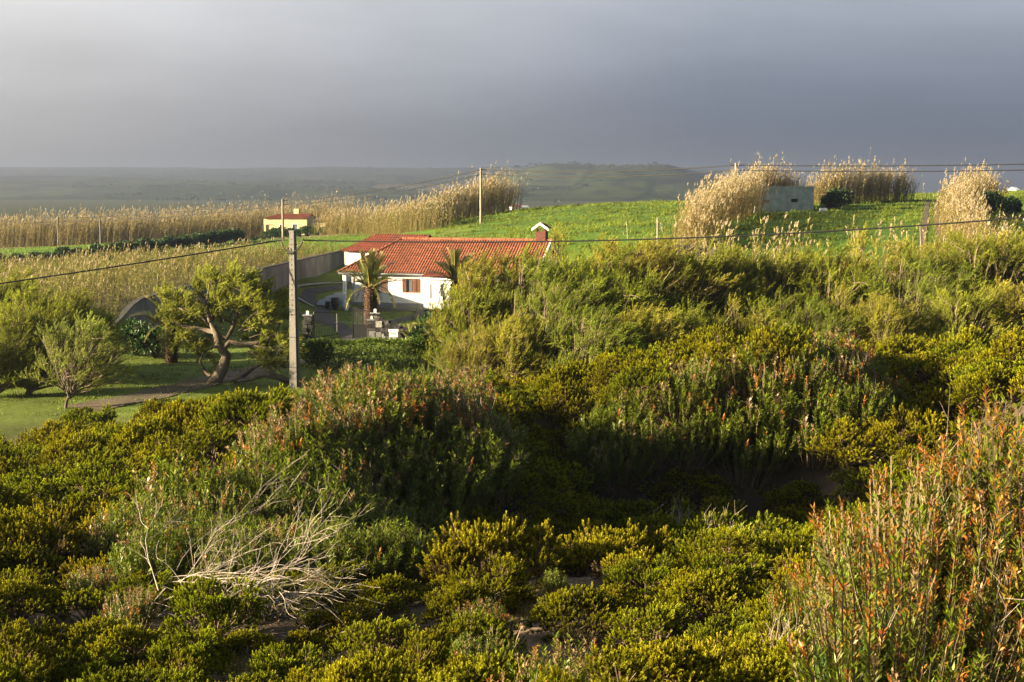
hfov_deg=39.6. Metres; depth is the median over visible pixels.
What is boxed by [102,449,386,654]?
dead branches
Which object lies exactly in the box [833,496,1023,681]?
glossy shrub
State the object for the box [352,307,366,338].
iron gate
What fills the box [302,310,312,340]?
gate pillar
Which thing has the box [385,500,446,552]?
glossy shrub
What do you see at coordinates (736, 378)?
glossy shrub
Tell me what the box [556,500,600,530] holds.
heath shrub
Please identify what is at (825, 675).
glossy sprig
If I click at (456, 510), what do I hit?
glossy shrub
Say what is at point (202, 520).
glossy shrub
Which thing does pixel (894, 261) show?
tamarisk tree
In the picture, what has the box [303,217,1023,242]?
power cable
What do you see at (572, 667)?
heath shrub
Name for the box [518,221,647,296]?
tamarisk tree
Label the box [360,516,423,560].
glossy shrub
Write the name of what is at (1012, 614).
glossy shrub
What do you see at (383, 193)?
overhead wire
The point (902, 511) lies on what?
glossy shrub
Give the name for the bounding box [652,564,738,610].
heath shrub
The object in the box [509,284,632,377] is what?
tamarisk tree
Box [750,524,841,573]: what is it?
heath shrub
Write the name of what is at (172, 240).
hedgerow bush
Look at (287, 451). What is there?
glossy shrub
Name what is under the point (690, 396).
glossy shrub
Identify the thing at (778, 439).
glossy shrub
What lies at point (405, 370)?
glossy shrub
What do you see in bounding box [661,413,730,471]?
glossy shrub
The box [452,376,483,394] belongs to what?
glossy shrub
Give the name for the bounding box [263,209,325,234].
yellow house
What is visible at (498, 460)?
shrub
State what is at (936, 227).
field track
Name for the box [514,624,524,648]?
dry stalk
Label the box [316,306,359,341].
driveway
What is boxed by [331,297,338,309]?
garden urn
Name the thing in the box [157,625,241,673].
heath shrub
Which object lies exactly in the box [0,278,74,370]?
tamarisk tree
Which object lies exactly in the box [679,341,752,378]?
heath shrub
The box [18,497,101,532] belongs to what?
heath shrub
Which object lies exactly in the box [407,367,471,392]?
glossy shrub
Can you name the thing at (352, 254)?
house annex
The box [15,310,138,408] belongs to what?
tamarisk tree
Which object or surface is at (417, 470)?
glossy shrub
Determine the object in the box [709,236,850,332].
tamarisk tree
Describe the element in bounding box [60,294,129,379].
tamarisk tree
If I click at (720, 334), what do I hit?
heath shrub
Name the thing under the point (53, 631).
heath shrub
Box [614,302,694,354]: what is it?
tamarisk tree
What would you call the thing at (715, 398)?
glossy shrub
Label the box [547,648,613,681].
heath shrub
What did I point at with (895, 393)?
glossy shrub
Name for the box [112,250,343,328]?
boundary wall
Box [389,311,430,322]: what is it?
garden path
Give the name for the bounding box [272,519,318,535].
glossy shrub
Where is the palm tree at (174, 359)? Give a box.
[131,284,198,362]
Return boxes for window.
[376,277,387,292]
[401,278,421,293]
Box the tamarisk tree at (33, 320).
[0,294,104,394]
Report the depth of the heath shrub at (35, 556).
25.98 m
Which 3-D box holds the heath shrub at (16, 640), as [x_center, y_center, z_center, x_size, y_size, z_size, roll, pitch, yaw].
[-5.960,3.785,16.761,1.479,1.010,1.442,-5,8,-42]
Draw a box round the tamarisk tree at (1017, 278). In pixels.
[1006,233,1023,294]
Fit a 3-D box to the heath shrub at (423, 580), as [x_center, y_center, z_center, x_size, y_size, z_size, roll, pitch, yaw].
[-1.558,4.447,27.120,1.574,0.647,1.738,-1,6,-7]
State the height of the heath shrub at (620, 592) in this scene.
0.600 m
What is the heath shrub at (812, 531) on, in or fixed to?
on the ground at (10, 426)
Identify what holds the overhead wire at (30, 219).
attached to the wooden pole at (58, 243)
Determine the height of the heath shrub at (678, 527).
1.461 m
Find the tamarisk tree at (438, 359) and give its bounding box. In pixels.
[430,322,495,376]
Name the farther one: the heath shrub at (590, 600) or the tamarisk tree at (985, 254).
the tamarisk tree at (985, 254)
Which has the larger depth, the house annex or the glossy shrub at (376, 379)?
the house annex
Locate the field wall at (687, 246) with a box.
[571,244,721,266]
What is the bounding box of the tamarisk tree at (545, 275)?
[465,240,631,373]
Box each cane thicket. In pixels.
[312,192,457,236]
[367,161,527,234]
[664,159,775,246]
[740,153,809,185]
[798,148,922,203]
[920,157,1004,246]
[960,215,1019,250]
[975,168,1011,211]
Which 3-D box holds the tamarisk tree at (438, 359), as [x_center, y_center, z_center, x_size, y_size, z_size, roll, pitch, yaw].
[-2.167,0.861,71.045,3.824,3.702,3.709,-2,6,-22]
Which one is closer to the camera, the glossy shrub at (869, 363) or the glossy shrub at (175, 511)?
the glossy shrub at (175, 511)
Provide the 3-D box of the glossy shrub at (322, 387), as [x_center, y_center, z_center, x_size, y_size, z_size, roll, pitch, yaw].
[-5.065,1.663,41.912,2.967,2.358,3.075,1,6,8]
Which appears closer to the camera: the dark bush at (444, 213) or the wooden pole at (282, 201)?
the dark bush at (444, 213)
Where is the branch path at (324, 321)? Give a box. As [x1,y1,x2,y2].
[299,313,345,325]
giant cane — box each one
[758,216,768,249]
[800,217,809,253]
[849,215,854,256]
[888,216,897,246]
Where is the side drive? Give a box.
[301,284,351,308]
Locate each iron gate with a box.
[313,312,337,337]
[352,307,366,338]
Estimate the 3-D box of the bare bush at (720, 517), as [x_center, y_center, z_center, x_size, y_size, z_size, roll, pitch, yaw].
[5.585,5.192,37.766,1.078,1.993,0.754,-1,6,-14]
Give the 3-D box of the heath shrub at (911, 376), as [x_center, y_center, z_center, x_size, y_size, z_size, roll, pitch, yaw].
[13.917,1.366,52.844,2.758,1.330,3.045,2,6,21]
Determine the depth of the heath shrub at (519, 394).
51.44 m
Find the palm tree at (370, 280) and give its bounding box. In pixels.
[336,248,408,323]
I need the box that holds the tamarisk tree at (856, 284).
[775,235,902,320]
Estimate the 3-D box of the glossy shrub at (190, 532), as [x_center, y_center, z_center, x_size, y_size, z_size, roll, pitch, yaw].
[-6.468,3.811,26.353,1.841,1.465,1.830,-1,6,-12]
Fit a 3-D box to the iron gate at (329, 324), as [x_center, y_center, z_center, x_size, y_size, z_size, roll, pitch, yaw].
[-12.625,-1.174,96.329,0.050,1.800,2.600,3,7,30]
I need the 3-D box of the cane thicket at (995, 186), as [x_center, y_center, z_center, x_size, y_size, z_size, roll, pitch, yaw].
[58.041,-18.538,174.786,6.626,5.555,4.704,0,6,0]
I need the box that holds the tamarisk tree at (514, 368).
[469,309,564,384]
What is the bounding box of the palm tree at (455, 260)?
[424,247,479,298]
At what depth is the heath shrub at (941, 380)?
50.98 m
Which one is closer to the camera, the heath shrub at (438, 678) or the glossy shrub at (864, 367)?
the heath shrub at (438, 678)
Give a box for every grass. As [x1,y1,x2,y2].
[0,234,372,268]
[0,296,533,419]
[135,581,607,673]
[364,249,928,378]
[432,189,1023,258]
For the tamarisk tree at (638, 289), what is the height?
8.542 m
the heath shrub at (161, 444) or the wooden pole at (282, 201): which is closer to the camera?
the heath shrub at (161, 444)
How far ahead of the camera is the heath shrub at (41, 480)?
36.59 m
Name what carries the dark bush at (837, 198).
on the ground at (10, 426)
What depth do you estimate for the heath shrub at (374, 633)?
19.62 m
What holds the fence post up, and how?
on the ground at (10, 426)
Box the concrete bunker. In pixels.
[751,186,815,212]
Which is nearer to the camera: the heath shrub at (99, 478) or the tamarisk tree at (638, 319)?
the heath shrub at (99, 478)
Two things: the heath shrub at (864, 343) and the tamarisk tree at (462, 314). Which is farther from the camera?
the tamarisk tree at (462, 314)
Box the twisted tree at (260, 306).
[146,257,308,383]
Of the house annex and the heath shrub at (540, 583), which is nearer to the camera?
the heath shrub at (540, 583)
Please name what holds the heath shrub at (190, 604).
on the ground at (10, 426)
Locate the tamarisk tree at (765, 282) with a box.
[705,251,773,332]
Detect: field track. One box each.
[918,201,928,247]
[933,201,941,242]
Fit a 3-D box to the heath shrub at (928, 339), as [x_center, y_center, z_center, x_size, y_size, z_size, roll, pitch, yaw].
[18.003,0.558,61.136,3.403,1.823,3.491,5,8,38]
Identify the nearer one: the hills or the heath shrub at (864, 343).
the heath shrub at (864, 343)
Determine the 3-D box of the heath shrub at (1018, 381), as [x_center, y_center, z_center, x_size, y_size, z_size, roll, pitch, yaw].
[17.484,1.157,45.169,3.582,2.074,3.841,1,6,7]
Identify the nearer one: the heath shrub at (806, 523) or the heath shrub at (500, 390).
the heath shrub at (806, 523)
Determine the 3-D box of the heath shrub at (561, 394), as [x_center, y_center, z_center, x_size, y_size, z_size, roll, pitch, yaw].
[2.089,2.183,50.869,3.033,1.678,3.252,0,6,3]
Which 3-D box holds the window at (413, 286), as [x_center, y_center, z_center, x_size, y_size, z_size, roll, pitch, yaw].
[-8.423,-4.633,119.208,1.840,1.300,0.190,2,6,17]
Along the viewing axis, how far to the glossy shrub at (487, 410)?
41.48 m
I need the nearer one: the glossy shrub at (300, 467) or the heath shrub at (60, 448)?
the glossy shrub at (300, 467)
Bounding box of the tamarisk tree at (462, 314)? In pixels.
[410,273,537,369]
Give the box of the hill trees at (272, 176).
[20,160,724,201]
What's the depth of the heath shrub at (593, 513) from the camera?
41.87 m
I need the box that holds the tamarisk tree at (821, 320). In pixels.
[784,292,871,342]
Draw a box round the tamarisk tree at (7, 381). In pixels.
[0,313,49,392]
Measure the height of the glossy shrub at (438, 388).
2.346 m
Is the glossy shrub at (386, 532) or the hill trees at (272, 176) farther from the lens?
the hill trees at (272, 176)
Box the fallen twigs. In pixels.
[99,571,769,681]
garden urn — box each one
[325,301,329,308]
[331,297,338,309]
[343,302,348,310]
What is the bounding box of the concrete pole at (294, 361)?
[281,230,303,387]
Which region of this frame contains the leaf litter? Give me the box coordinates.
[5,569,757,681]
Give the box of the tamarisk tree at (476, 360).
[437,310,532,379]
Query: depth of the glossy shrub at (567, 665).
14.76 m
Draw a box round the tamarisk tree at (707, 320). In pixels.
[662,296,743,342]
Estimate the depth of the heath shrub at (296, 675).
15.47 m
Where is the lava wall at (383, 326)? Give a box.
[369,313,407,338]
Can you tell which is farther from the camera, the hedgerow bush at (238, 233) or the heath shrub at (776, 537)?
the hedgerow bush at (238, 233)
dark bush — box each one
[116,318,152,355]
[132,323,178,357]
[300,341,334,365]
[406,323,439,364]
[417,308,451,323]
[424,202,446,225]
[436,216,448,225]
[820,195,835,208]
[824,188,853,208]
[974,190,1005,215]
[995,195,1023,216]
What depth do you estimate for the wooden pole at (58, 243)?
244.26 m
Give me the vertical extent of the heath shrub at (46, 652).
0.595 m
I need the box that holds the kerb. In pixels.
[298,281,349,305]
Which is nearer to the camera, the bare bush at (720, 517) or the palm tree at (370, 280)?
the bare bush at (720, 517)
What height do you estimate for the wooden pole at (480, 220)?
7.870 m
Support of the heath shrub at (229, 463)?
on the ground at (10, 426)
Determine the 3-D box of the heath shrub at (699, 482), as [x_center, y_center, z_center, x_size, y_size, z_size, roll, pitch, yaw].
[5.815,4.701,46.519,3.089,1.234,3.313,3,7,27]
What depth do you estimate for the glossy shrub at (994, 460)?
12.79 m
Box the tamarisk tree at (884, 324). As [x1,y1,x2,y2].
[841,293,938,350]
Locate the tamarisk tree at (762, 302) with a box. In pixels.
[734,285,831,335]
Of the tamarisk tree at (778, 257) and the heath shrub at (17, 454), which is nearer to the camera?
the heath shrub at (17, 454)
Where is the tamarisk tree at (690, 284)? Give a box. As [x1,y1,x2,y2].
[580,227,745,318]
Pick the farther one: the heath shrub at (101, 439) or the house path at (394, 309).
the house path at (394, 309)
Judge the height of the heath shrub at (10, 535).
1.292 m
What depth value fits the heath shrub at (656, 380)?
48.21 m
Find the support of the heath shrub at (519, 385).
on the ground at (10, 426)
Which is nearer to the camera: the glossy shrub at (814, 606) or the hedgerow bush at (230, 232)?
the glossy shrub at (814, 606)
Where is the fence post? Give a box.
[656,217,658,249]
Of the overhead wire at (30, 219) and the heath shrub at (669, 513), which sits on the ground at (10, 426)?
the heath shrub at (669, 513)
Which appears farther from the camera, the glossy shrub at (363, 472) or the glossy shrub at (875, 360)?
the glossy shrub at (875, 360)
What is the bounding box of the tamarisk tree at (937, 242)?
[898,230,1020,306]
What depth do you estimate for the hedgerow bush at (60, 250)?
179.19 m
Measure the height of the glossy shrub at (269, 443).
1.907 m
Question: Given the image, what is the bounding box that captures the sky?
[0,0,1023,192]
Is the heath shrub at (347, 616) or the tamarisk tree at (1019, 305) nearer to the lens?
the heath shrub at (347, 616)
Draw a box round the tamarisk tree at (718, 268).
[638,232,778,335]
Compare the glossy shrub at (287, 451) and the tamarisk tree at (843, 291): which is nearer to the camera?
the glossy shrub at (287, 451)
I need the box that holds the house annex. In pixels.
[340,234,431,281]
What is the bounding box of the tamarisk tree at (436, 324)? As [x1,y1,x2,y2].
[421,282,463,345]
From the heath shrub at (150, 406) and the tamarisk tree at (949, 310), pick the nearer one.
the heath shrub at (150, 406)
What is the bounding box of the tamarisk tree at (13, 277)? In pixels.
[0,264,50,306]
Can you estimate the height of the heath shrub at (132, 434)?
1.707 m
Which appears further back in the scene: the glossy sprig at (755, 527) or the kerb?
the kerb
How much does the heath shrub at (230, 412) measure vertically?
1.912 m
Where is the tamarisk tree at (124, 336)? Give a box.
[93,304,130,363]
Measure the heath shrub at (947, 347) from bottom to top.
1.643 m
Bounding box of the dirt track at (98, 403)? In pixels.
[67,359,306,410]
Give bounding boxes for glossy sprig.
[542,567,569,593]
[737,520,765,535]
[808,608,935,681]
[841,603,942,680]
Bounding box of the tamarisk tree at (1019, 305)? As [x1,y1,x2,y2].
[975,273,1023,343]
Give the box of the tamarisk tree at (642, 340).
[571,316,668,362]
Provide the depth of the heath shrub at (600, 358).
57.15 m
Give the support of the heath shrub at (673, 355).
on the ground at (10, 426)
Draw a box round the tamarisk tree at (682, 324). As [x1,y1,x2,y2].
[640,303,704,348]
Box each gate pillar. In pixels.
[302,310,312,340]
[366,316,375,338]
[370,309,380,318]
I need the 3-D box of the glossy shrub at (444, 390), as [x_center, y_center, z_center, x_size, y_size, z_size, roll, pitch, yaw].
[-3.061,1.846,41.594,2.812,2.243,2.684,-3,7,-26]
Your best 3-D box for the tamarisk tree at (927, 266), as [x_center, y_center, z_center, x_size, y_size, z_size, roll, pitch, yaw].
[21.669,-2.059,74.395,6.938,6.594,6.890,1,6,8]
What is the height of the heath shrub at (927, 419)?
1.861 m
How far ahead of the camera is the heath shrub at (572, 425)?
48.70 m
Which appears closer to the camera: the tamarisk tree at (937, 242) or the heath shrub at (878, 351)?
the heath shrub at (878, 351)
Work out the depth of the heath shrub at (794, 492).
45.92 m
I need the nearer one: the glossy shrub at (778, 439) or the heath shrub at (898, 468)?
the heath shrub at (898, 468)
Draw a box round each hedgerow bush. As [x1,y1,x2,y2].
[0,253,6,263]
[7,252,24,261]
[26,251,42,263]
[41,251,54,263]
[53,245,73,262]
[67,247,87,260]
[85,243,108,259]
[101,245,119,258]
[104,241,127,254]
[117,240,137,254]
[135,238,156,251]
[135,242,144,251]
[151,240,164,252]
[153,238,170,249]
[161,236,177,249]
[172,237,187,247]
[177,233,195,248]
[190,236,199,246]
[191,232,209,245]
[202,235,216,245]
[204,230,221,244]
[216,229,231,243]
[220,229,233,242]
[228,228,245,241]
[261,229,270,237]
[268,227,279,237]
[276,226,288,236]
[284,227,294,235]
[299,225,311,233]
[307,227,318,234]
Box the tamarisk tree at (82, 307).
[1,279,122,379]
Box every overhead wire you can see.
[1,218,56,221]
[59,204,283,221]
[70,200,283,217]
[284,170,479,200]
[284,174,479,204]
[482,165,734,171]
[482,170,734,176]
[738,164,1023,165]
[738,170,1023,171]
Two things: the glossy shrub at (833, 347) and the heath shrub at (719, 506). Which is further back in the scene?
the glossy shrub at (833, 347)
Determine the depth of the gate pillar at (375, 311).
94.53 m
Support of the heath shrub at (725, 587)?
on the ground at (10, 426)
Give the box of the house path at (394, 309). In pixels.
[298,297,441,311]
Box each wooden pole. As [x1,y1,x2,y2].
[57,218,59,245]
[99,219,109,243]
[281,199,283,240]
[479,168,482,222]
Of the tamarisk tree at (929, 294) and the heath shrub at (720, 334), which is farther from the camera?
the tamarisk tree at (929, 294)
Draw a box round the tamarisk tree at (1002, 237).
[959,222,1022,284]
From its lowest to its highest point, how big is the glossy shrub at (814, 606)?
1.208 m
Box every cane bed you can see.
[0,187,395,247]
[0,236,345,318]
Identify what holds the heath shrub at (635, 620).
on the ground at (10, 426)
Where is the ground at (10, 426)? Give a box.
[0,192,1023,681]
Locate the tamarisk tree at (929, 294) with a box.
[894,275,984,341]
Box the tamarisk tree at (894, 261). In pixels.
[823,221,925,303]
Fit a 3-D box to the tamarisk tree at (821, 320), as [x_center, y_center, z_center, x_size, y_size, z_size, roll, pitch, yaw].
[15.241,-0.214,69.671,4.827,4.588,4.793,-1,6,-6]
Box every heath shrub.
[0,437,37,458]
[0,442,44,495]
[0,453,53,505]
[0,462,110,509]
[0,475,38,517]
[0,504,86,558]
[0,509,97,572]
[0,541,72,585]
[0,544,16,569]
[0,565,59,612]
[0,565,62,600]
[0,576,63,623]
[0,600,13,625]
[0,616,74,659]
[0,617,71,681]
[0,637,73,663]
[0,657,50,681]
[5,444,48,464]
[10,418,99,448]
[15,416,78,444]
[16,429,79,452]
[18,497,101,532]
[28,436,114,485]
[38,427,120,462]
[42,584,134,624]
[43,425,96,448]
[47,443,144,496]
[50,646,124,681]
[51,528,110,559]
[56,614,152,651]
[57,551,139,591]
[58,454,171,510]
[59,620,178,678]
[61,402,117,429]
[64,482,135,530]
[66,664,198,681]
[73,426,121,441]
[77,493,172,536]
[82,417,128,429]
[96,419,152,454]
[99,420,151,432]
[103,412,192,467]
[106,570,175,611]
[109,449,208,485]
[109,467,198,511]
[124,568,182,600]
[127,416,238,461]
[129,644,215,681]
[130,396,183,422]
[133,665,211,681]
[138,590,176,618]
[145,625,239,681]
[146,397,239,446]
[152,397,209,423]
[154,575,271,648]
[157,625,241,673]
[159,449,259,486]
[162,424,267,470]
[169,568,255,617]
[187,387,293,431]
[196,394,226,408]
[200,383,302,449]
[219,627,279,660]
[219,674,276,681]
[225,382,311,436]
[228,665,314,681]
[237,571,309,624]
[246,641,329,681]
[252,565,313,596]
[276,627,340,659]
[282,660,326,681]
[284,578,361,625]
[293,597,395,649]
[304,556,393,605]
[308,647,432,681]
[311,655,416,681]
[326,613,421,660]
[348,591,417,625]
[354,571,428,613]
[354,624,454,676]
[367,645,413,670]
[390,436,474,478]
[399,624,483,674]
[400,655,537,681]
[404,558,431,584]
[404,672,455,681]
[415,511,575,591]
[417,574,472,601]
[419,578,512,632]
[424,541,549,582]
[430,651,526,680]
[439,607,528,662]
[441,550,538,613]
[446,504,555,565]
[457,369,502,392]
[464,645,553,676]
[475,457,583,515]
[476,390,548,448]
[487,554,538,577]
[491,374,538,389]
[491,383,533,395]
[492,499,565,545]
[495,381,536,392]
[497,388,558,424]
[499,387,561,414]
[508,436,571,481]
[509,470,597,518]
[510,380,529,390]
[514,653,587,679]
[521,432,575,468]
[522,581,640,642]
[523,460,600,514]
[527,365,585,407]
[529,359,611,406]
[530,380,607,430]
[531,633,664,681]
[533,577,569,591]
[534,513,608,565]
[543,541,558,565]
[544,408,620,451]
[547,532,652,576]
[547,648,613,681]
[555,510,615,538]
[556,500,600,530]
[564,518,678,575]
[566,468,607,493]
[582,353,655,391]
[585,581,660,619]
[588,349,612,368]
[588,380,643,406]
[588,527,656,552]
[590,546,677,588]
[590,637,740,681]
[591,638,679,659]
[595,497,700,531]
[599,504,672,518]
[601,552,674,600]
[602,509,710,539]
[602,598,716,648]
[603,341,661,376]
[608,360,688,410]
[614,337,690,382]
[629,499,675,516]
[637,466,737,508]
[644,569,766,633]
[649,630,757,681]
[650,527,724,573]
[651,525,682,543]
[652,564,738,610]
[655,634,711,650]
[666,528,783,585]
[673,524,786,568]
[675,325,735,362]
[676,490,764,529]
[678,509,786,540]
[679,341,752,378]
[682,319,750,362]
[686,606,755,654]
[691,552,775,595]
[694,524,754,559]
[703,653,818,681]
[712,603,806,672]
[729,326,825,388]
[730,319,819,360]
[730,589,812,633]
[731,515,800,529]
[733,628,821,672]
[734,508,758,523]
[745,569,808,609]
[747,512,817,525]
[750,521,802,536]
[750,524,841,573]
[752,478,835,512]
[753,530,802,562]
[768,548,821,590]
[769,501,820,523]
[781,516,861,537]
[788,327,840,353]
[799,522,845,534]
[802,519,857,527]
[804,415,904,471]
[807,498,881,521]
[812,519,865,535]
[816,491,861,511]
[819,512,843,521]
[827,504,894,522]
[830,460,913,503]
[838,333,885,366]
[850,489,894,508]
[852,339,907,353]
[859,416,917,445]
[865,333,942,361]
[866,351,892,363]
[866,422,956,465]
[870,361,920,391]
[871,400,983,454]
[872,374,927,406]
[877,356,937,386]
[879,349,948,376]
[882,449,936,481]
[894,387,983,427]
[894,465,941,495]
[903,333,941,354]
[911,352,1002,403]
[913,356,963,390]
[925,337,987,361]
[928,324,999,356]
[940,345,1008,367]
[944,405,1022,450]
[947,362,1023,415]
[952,355,1023,398]
[971,327,1023,382]
[1007,368,1023,395]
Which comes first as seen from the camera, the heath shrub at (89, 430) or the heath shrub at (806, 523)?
the heath shrub at (806, 523)
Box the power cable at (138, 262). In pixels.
[0,239,280,283]
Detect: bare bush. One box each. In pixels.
[647,487,695,532]
[704,500,744,529]
[766,601,801,649]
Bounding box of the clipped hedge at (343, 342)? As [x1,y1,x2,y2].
[304,335,440,367]
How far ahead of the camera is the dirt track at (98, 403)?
69.12 m
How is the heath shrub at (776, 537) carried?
on the ground at (10, 426)
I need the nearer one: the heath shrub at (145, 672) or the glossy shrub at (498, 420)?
the heath shrub at (145, 672)
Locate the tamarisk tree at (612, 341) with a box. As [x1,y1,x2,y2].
[547,304,650,371]
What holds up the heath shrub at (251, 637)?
on the ground at (10, 426)
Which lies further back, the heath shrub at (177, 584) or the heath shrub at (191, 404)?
the heath shrub at (191, 404)
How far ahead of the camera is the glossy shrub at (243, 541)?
26.65 m
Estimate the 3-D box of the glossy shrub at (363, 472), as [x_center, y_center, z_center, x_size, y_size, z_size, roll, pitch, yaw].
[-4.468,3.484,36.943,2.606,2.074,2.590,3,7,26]
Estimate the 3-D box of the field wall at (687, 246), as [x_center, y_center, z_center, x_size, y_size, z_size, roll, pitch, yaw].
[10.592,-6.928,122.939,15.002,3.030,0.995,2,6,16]
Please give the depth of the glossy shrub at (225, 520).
29.54 m
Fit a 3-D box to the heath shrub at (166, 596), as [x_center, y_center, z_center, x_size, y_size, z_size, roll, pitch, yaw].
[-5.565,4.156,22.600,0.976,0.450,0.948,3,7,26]
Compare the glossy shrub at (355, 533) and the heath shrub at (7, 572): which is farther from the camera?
the glossy shrub at (355, 533)
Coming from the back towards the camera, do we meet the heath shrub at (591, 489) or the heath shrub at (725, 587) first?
the heath shrub at (591, 489)
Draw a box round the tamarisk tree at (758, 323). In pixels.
[704,292,787,343]
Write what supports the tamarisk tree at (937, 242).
on the ground at (10, 426)
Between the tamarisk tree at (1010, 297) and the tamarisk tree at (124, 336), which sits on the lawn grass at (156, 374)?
the tamarisk tree at (124, 336)
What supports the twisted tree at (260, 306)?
on the ground at (10, 426)
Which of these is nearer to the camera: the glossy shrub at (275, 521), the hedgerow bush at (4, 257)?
the glossy shrub at (275, 521)
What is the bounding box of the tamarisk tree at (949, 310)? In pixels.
[915,278,1023,348]
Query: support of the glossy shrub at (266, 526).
on the ground at (10, 426)
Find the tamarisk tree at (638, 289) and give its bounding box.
[529,234,696,319]
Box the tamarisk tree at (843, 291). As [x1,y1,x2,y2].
[808,278,914,346]
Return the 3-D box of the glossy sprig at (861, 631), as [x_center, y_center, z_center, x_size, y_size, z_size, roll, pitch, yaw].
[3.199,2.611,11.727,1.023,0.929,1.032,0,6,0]
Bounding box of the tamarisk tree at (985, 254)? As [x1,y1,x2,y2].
[916,216,1023,310]
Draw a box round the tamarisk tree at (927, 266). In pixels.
[861,240,995,332]
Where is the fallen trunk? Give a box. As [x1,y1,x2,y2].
[233,363,288,383]
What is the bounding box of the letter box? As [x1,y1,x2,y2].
[388,329,398,337]
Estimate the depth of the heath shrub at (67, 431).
47.39 m
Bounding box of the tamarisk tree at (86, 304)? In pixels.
[33,289,120,321]
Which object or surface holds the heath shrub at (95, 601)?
on the ground at (10, 426)
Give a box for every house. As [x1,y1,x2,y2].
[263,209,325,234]
[338,223,561,309]
[1008,187,1019,190]
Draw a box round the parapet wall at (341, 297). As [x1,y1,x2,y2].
[317,292,345,304]
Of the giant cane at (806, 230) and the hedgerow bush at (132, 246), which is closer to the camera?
the giant cane at (806, 230)
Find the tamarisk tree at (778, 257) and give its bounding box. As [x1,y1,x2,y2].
[763,248,878,295]
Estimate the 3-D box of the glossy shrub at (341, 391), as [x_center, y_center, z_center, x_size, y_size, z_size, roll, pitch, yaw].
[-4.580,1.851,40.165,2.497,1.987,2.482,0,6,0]
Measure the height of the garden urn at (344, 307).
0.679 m
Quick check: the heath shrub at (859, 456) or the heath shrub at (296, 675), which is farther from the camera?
the heath shrub at (859, 456)
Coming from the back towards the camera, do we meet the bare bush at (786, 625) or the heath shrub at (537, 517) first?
the heath shrub at (537, 517)
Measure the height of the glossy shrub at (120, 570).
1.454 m
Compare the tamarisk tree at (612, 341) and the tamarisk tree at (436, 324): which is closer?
the tamarisk tree at (612, 341)
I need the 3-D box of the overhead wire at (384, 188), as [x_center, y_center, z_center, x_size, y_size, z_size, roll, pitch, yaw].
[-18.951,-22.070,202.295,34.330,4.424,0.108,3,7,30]
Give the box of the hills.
[0,163,872,200]
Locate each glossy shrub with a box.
[63,561,117,600]
[74,503,164,570]
[92,489,171,543]
[96,582,174,631]
[106,516,205,585]
[108,500,187,554]
[115,450,236,518]
[117,509,211,573]
[117,517,183,572]
[141,492,225,528]
[153,528,232,591]
[165,519,238,573]
[169,479,268,526]
[171,513,198,534]
[178,504,232,532]
[179,465,268,515]
[179,513,229,533]
[185,520,283,579]
[187,507,254,534]
[189,525,282,583]
[206,448,300,502]
[206,506,268,536]
[213,515,281,539]
[214,530,270,574]
[223,457,328,525]
[225,415,309,476]
[225,515,295,573]
[226,482,316,530]
[234,529,310,579]
[241,516,269,535]
[243,394,342,458]
[249,428,343,480]
[251,449,348,503]
[255,409,359,471]
[263,460,371,526]
[267,513,316,533]
[269,473,378,531]
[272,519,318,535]
[274,515,353,570]
[281,513,387,587]
[282,570,327,607]
[284,449,386,505]
[290,360,375,420]
[293,373,336,396]
[293,525,373,590]
[295,438,390,490]
[311,361,389,402]
[311,373,389,430]
[319,483,415,529]
[323,359,419,406]
[323,400,398,456]
[323,421,395,474]
[328,474,389,524]
[331,520,423,592]
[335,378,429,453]
[339,497,426,536]
[346,520,421,586]
[347,525,403,585]
[352,438,434,508]
[353,459,425,518]
[358,516,440,586]
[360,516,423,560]
[370,425,464,490]
[372,373,444,442]
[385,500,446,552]
[386,392,463,448]
[389,368,457,421]
[393,484,471,536]
[395,363,440,378]
[395,500,471,545]
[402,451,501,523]
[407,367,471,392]
[407,377,470,411]
[416,384,507,443]
[417,393,511,450]
[418,366,459,381]
[429,417,504,479]
[432,382,475,403]
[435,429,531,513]
[441,363,491,394]
[446,624,525,664]
[447,376,504,414]
[448,592,510,647]
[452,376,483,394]
[452,410,525,465]
[472,404,513,453]
[486,665,548,681]
[490,410,538,470]
[506,628,610,681]
[563,409,631,475]
[579,386,667,457]
[582,432,657,496]
[608,383,674,435]
[619,410,687,470]
[647,369,714,424]
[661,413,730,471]
[669,352,733,405]
[684,381,747,432]
[684,394,757,458]
[705,420,794,488]
[714,342,783,396]
[721,382,808,447]
[736,414,810,472]
[737,354,810,410]
[755,381,823,435]
[762,551,856,641]
[766,348,844,412]
[775,398,863,469]
[784,541,1023,681]
[787,339,857,382]
[794,335,853,366]
[794,526,913,647]
[795,373,860,431]
[805,352,877,400]
[805,449,1023,635]
[806,561,866,628]
[807,326,866,362]
[813,504,894,558]
[814,493,926,577]
[816,373,897,439]
[830,340,889,389]
[832,374,896,427]
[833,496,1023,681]
[835,510,889,547]
[837,337,890,374]
[851,352,879,383]
[854,368,909,424]
[887,445,986,529]
[900,410,1023,548]
[917,384,1023,555]
[934,469,1023,633]
[945,524,1023,680]
[947,415,1023,506]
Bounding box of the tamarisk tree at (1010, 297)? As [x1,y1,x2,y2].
[959,280,1023,339]
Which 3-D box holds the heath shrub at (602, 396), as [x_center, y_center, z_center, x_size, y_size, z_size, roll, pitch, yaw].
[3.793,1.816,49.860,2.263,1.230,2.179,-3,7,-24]
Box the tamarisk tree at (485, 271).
[441,245,553,331]
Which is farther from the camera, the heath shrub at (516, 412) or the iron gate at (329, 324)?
the iron gate at (329, 324)
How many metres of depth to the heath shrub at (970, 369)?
48.57 m

